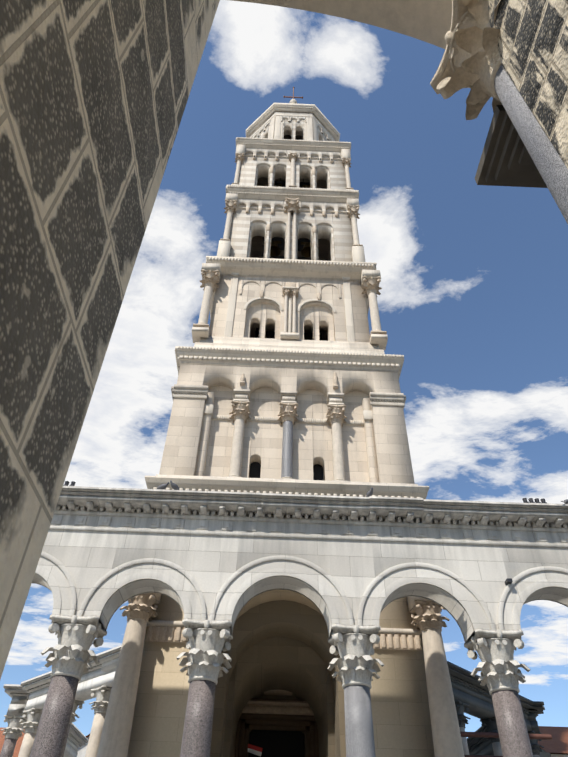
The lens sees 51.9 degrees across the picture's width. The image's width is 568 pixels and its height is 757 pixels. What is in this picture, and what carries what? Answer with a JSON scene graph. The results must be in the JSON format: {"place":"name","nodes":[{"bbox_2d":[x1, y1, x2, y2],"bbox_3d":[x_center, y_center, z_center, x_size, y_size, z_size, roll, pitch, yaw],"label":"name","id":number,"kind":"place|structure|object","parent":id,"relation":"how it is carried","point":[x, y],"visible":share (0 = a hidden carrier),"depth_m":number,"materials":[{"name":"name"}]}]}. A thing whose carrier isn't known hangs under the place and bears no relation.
{"place":"outdoors","nodes":[
{"label":"outdoors","id":0,"kind":"place"},
{"bbox_2d":[0,0,219,678],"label":"alley wall","id":1,"kind":"structure","parent":0,"point":[94,95],"depth_m":1.70,"materials":[{"name":"grey stone"}]},
{"bbox_2d":[0,645,551,756],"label":"background colonnade","id":2,"kind":"object","parent":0,"point":[472,696],"visible":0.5,"depth_m":25.22,"materials":[{"name":"grey stone"}]},
{"bbox_2d":[96,87,464,756],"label":"bell tower","id":3,"kind":"structure","parent":0,"point":[289,370],"depth_m":22.11,"materials":[{"name":"stone"}]},
{"bbox_2d":[0,726,567,756],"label":"background buildings","id":4,"kind":"structure","parent":0,"point":[556,745],"depth_m":34.16,"materials":[{"name":"paint"}]},
{"bbox_2d":[0,0,567,737],"label":"sky","id":5,"kind":"structure","parent":0,"point":[473,298],"materials":[{"name":"blue"}]},
{"bbox_2d":[30,486,567,756],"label":"colonnade","id":6,"kind":"object","parent":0,"point":[212,564],"visible":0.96,"depth_m":14.25,"materials":[{"name":"grey stone"}]},
{"bbox_2d":[63,481,546,584],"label":"floodlights","id":7,"kind":"object","parent":6,"relation":"on","point":[508,581],"visible":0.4,"depth_m":15.19,"materials":[{"name":"grey metal"}]},
{"bbox_2d":[157,480,567,503],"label":"pigeons","id":8,"kind":"object","parent":6,"relation":"on","point":[174,486],"visible":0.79,"depth_m":15.14,"materials":[{"name":"grey"}]},
{"bbox_2d":[231,0,451,48],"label":"arch","id":9,"kind":"structure","parent":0,"point":[428,21],"depth_m":4.74,"materials":[{"name":"beige stone"}]},
{"bbox_2d":[430,0,567,223],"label":"column","id":10,"kind":"structure","parent":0,"point":[471,59],"depth_m":3.72,"materials":[{"name":"grey stone"}]},
{"bbox_2d":[488,0,567,168],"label":"alley wall","id":11,"kind":"structure","parent":0,"point":[533,45],"depth_m":3.00,"materials":[{"name":"stone"}]},
{"bbox_2d":[475,105,547,187],"bbox_3d":[3.113,-1.326,3.780,3.530,0.520,0.510,2,-43,-1],"label":"roof overhang","id":12,"kind":"object","parent":11,"relation":"attached to","point":[506,159],"visible":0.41,"depth_m":3.84,"materials":[{"name":"brown wood"}]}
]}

